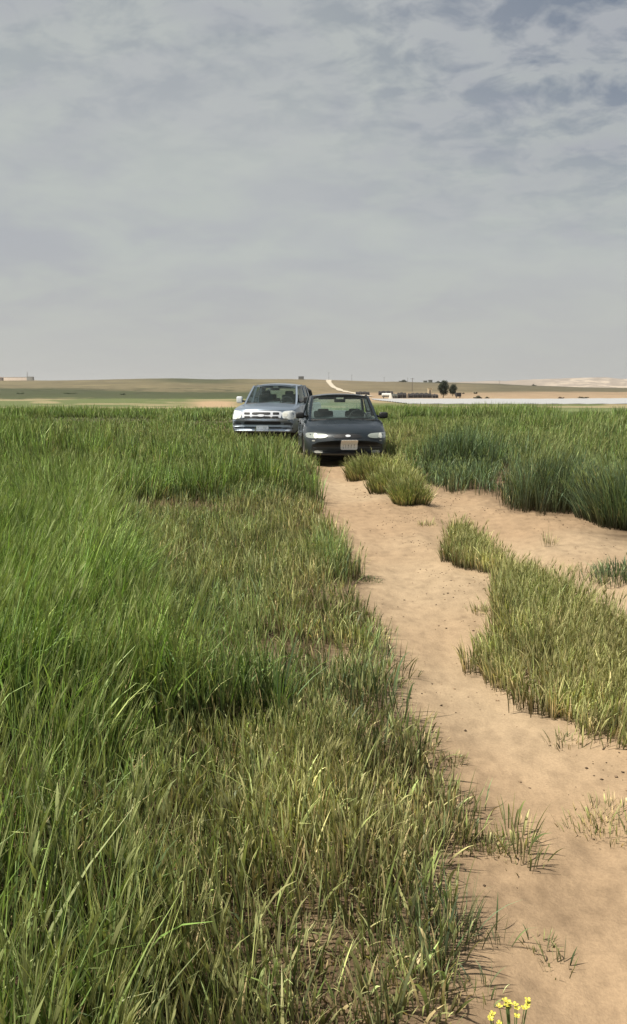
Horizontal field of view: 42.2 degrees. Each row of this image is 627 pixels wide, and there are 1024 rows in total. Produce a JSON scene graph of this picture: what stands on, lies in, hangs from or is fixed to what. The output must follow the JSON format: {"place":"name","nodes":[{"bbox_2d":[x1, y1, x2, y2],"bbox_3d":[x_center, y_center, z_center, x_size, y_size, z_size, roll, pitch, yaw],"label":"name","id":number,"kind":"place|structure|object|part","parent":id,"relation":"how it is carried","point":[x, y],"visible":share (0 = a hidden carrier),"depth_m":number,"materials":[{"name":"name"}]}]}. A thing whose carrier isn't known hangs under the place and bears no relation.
{"place":"outdoors","nodes":[
{"label":"outdoors","id":0,"kind":"place"},
{"bbox_2d":[0,403,562,1023],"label":"grass field","id":1,"kind":"structure","parent":0,"point":[104,651],"depth_m":2.97,"materials":[{"name":"green plant"}]},
{"bbox_2d":[0,377,626,1023],"bbox_3d":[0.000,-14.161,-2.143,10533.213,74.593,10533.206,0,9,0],"label":"ground","id":2,"kind":"structure","parent":0,"point":[572,893],"depth_m":3.42,"materials":[{"name":"soil"}]},
{"bbox_2d":[0,377,26,380],"bbox_3d":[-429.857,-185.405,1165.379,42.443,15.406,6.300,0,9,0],"label":"house","id":3,"kind":"structure","parent":2,"relation":"on","point":[13,378],"depth_m":1161.55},
{"bbox_2d":[233,383,320,439],"bbox_3d":[-0.990,-2.957,24.030,2.120,1.669,5.027,1,9,9],"label":"pickup truck","id":4,"kind":"object","parent":2,"relation":"on","point":[261,409],"visible":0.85,"depth_m":21.95,"materials":[{"name":"silver metal"}]},
{"bbox_3d":[-1.806,-3.402,23.490,0.167,0.510,0.980,1,9,9],"label":"side window","id":5,"kind":"part","parent":4,"relation":"part of","materials":[{"name":"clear glass"}]},
{"bbox_3d":[-1.685,-3.521,24.277,0.150,0.510,0.590,1,9,9],"label":"side window","id":6,"kind":"part","parent":4,"relation":"part of","materials":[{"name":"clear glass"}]},
{"bbox_3d":[-0.370,-3.366,23.252,0.167,0.510,0.980,1,9,9],"label":"side window","id":7,"kind":"part","parent":4,"relation":"part of","materials":[{"name":"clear glass"}]},
{"bbox_2d":[296,393,387,458],"bbox_3d":[0.551,-1.899,17.796,1.930,1.379,4.334,0,9,-3],"label":"parked car","id":8,"kind":"object","parent":2,"relation":"on","point":[335,432],"visible":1,"depth_m":16.14,"materials":[{"name":"metal"}]},
{"bbox_3d":[-0.267,-1.877,18.449,0.164,0.600,0.880,0,9,-3],"label":"door","id":9,"kind":"part","parent":8,"relation":"part of","materials":[{"name":"metal"}]},
{"bbox_3d":[-0.231,-1.712,17.422,0.121,0.600,0.980,0,9,-3],"label":"door","id":10,"kind":"part","parent":8,"relation":"part of","materials":[{"name":"metal"}]},
{"bbox_3d":[-0.121,-2.243,17.343,0.156,0.475,1.050,0,9,-3],"label":"side window","id":11,"kind":"part","parent":8,"relation":"part of","materials":[{"name":"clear glass"}]},
{"bbox_3d":[0.488,-2.502,18.845,1.380,0.408,0.624,0,9,-3],"label":"rear window","id":12,"kind":"part","parent":8,"relation":"part of","materials":[{"name":"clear glass"}]},
{"bbox_3d":[1.199,-2.416,18.404,0.170,0.450,0.950,0,9,-3],"label":"side window","id":13,"kind":"part","parent":8,"relation":"part of","materials":[{"name":"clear glass"}]},
{"bbox_2d":[356,391,369,394],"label":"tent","id":14,"kind":"object","parent":2,"relation":"on","point":[363,393],"visible":0.81,"depth_m":295.35,"materials":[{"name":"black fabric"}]},
{"bbox_2d":[351,574,382,583],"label":"grass tuft","id":15,"kind":"object","parent":2,"relation":"on","point":[365,580],"visible":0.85,"depth_m":6.41,"materials":[{"name":"green plant"}]},
{"bbox_2d":[339,449,419,481],"bbox_3d":[1.113,-0.817,13.650,1.430,0.587,1.516,0,9,0],"label":"grass clump","id":16,"kind":"object","parent":2,"relation":"on","point":[356,469],"visible":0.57,"depth_m":13.40,"materials":[{"name":"green plant"}]},
{"bbox_2d":[382,393,389,398],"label":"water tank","id":17,"kind":"object","parent":2,"relation":"on","point":[385,395],"visible":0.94,"depth_m":213.39,"materials":[{"name":"white paint"}]},
{"bbox_2d":[360,457,427,494],"bbox_3d":[1.175,-0.532,11.797,1.043,0.528,1.314,0,9,0],"label":"grass clump","id":18,"kind":"object","parent":2,"relation":"on","point":[375,483],"visible":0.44,"depth_m":11.55,"materials":[{"name":"green plant"}]},
{"bbox_2d":[380,675,411,689],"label":"grass tuft","id":19,"kind":"object","parent":2,"relation":"on","point":[403,683],"visible":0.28,"depth_m":4.19,"materials":[{"name":"plant"}]},
{"bbox_2d":[397,392,406,397],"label":"tent","id":20,"kind":"object","parent":2,"relation":"on","point":[402,395],"visible":0.77,"depth_m":218.26,"materials":[{"name":"black fabric"}]},
{"bbox_2d":[383,470,442,505],"bbox_3d":[1.273,-0.317,10.489,0.812,0.472,0.832,0,9,0],"label":"grass clump","id":21,"kind":"object","parent":2,"relation":"on","point":[405,492],"visible":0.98,"depth_m":10.30,"materials":[{"name":"green plant"}]},
{"bbox_2d":[407,393,431,397],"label":"tent","id":22,"kind":"object","parent":2,"relation":"on","point":[419,395],"visible":0.85,"depth_m":220.24,"materials":[{"name":"black fabric"}]},
{"bbox_2d":[417,516,435,527],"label":"grass tuft","id":23,"kind":"object","parent":2,"relation":"on","point":[426,524],"visible":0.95,"depth_m":8.83,"materials":[{"name":"beige plant"}]},
{"bbox_2d":[387,909,477,973],"bbox_3d":[0.296,1.109,2.122,0.264,0.194,0.233,0,9,0],"label":"grass tuft","id":24,"kind":"object","parent":2,"relation":"on","point":[434,950],"visible":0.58,"depth_m":2.13,"materials":[{"name":"green plant"}]},
{"bbox_2d":[437,380,448,397],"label":"tree","id":25,"kind":"object","parent":2,"relation":"on","point":[444,385],"visible":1,"depth_m":222.91,"materials":[{"name":"green plant"}]},
{"bbox_2d":[431,750,468,768],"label":"grass tuft","id":26,"kind":"object","parent":2,"relation":"on","point":[444,757],"visible":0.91,"depth_m":3.37,"materials":[{"name":"green plant"}]},
{"bbox_2d":[448,384,457,395],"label":"tree","id":27,"kind":"object","parent":2,"relation":"on","point":[453,389],"visible":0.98,"depth_m":256.59,"materials":[{"name":"green plant"}]},
{"bbox_2d":[407,858,522,951],"bbox_3d":[0.395,1.083,2.219,0.311,0.236,0.256,-5,10,-28],"label":"grass tuft","id":28,"kind":"object","parent":2,"relation":"on","point":[470,915],"visible":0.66,"depth_m":2.24,"materials":[{"name":"plant"}]},
{"bbox_2d":[325,488,626,1011],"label":"soil crumbs","id":29,"kind":"object","parent":2,"relation":"on","point":[580,743],"visible":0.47,"depth_m":5.88,"materials":[{"name":"brown soil"}]},
{"bbox_2d":[463,598,490,615],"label":"grass tuft","id":30,"kind":"object","parent":2,"relation":"on","point":[475,607],"visible":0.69,"depth_m":5.48,"materials":[{"name":"plant"}]},
{"bbox_2d":[452,958,507,1008],"bbox_3d":[0.410,1.174,2.023,0.144,0.116,0.133,3,9,20],"label":"grass tuft","id":31,"kind":"object","parent":2,"relation":"on","point":[481,982],"visible":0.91,"depth_m":2.05,"materials":[{"name":"plant"}]},
{"bbox_2d":[488,1010,501,1023],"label":"flower plant","id":32,"kind":"object","parent":2,"relation":"on","point":[491,1016],"visible":1,"depth_m":1.75,"materials":[{"name":"yellow plant"}]},
{"bbox_2d":[466,828,526,863],"bbox_3d":[0.604,1.110,2.718,0.203,0.065,0.192,0,9,0],"label":"grass tuft","id":33,"kind":"object","parent":2,"relation":"on","point":[490,837],"visible":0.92,"depth_m":2.73,"materials":[{"name":"green plant"}]},
{"bbox_2d":[373,398,626,403],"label":"plastic sheeting","id":34,"kind":"object","parent":2,"relation":"on","point":[541,401],"visible":0.98,"depth_m":145.60,"materials":[{"name":"white plastic"}]},
{"bbox_2d":[463,895,536,946],"bbox_3d":[0.500,1.136,2.252,0.196,0.134,0.155,-3,9,-18],"label":"grass tuft","id":35,"kind":"object","parent":2,"relation":"on","point":[519,935],"visible":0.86,"depth_m":2.25,"materials":[{"name":"green plant"}]},
{"bbox_2d":[496,997,530,1023],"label":"flower plant","id":36,"kind":"object","parent":2,"relation":"on","point":[507,1004],"visible":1,"depth_m":1.74,"materials":[{"name":"yellow plant"}]},
{"bbox_2d":[434,511,626,749],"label":"grass strip","id":37,"kind":"object","parent":2,"relation":"on","point":[538,615],"depth_m":4.40,"materials":[{"name":"green plant"}]},
{"bbox_2d":[516,924,561,954],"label":"grass tuft","id":38,"kind":"object","parent":2,"relation":"on","point":[539,942],"visible":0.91,"depth_m":2.25,"materials":[{"name":"green plant"}]},
{"bbox_2d":[540,532,560,546],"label":"grass tuft","id":39,"kind":"object","parent":2,"relation":"on","point":[549,541],"visible":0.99,"depth_m":7.64,"materials":[{"name":"beige plant"}]},
{"bbox_2d":[534,937,577,979],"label":"grass tuft","id":40,"kind":"object","parent":2,"relation":"on","point":[558,955],"visible":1,"depth_m":2.18,"materials":[{"name":"green plant"}]},
{"bbox_2d":[540,721,590,750],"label":"grass tuft","id":41,"kind":"object","parent":2,"relation":"on","point":[562,740],"visible":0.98,"depth_m":3.49,"materials":[{"name":"plant"}]},
{"bbox_2d":[564,558,592,576],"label":"grass tuft","id":42,"kind":"object","parent":2,"relation":"on","point":[578,569],"visible":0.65,"depth_m":6.58,"materials":[{"name":"beige plant"}]},
{"bbox_2d":[549,788,626,848],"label":"grass clump","id":43,"kind":"object","parent":2,"relation":"on","point":[594,819],"visible":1,"depth_m":2.86,"materials":[{"name":"plant"}]},
{"bbox_2d":[551,440,626,530],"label":"grass clump","id":44,"kind":"object","parent":2,"relation":"on","point":[602,502],"visible":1,"depth_m":8.46,"materials":[{"name":"green plant"}]},
{"bbox_2d":[579,552,626,587],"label":"grass clump","id":45,"kind":"object","parent":2,"relation":"on","point":[615,574],"visible":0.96,"depth_m":6.29,"materials":[{"name":"green plant"}]},
{"bbox_2d":[0,0,626,381],"label":"sky","id":46,"kind":"structure","parent":0,"point":[350,190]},
{"bbox_2d":[326,380,370,395],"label":"dirt road","id":47,"kind":"structure","parent":0,"point":[332,385],"depth_m":509.40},
{"bbox_2d":[378,391,392,394],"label":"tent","id":48,"kind":"object","parent":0,"point":[381,392],"visible":0.66,"depth_m":295.58,"materials":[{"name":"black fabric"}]},
{"bbox_2d":[344,401,626,516],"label":"grass field","id":49,"kind":"structure","parent":0,"point":[536,449],"depth_m":14.63,"materials":[{"name":"green plant"}]}
]}

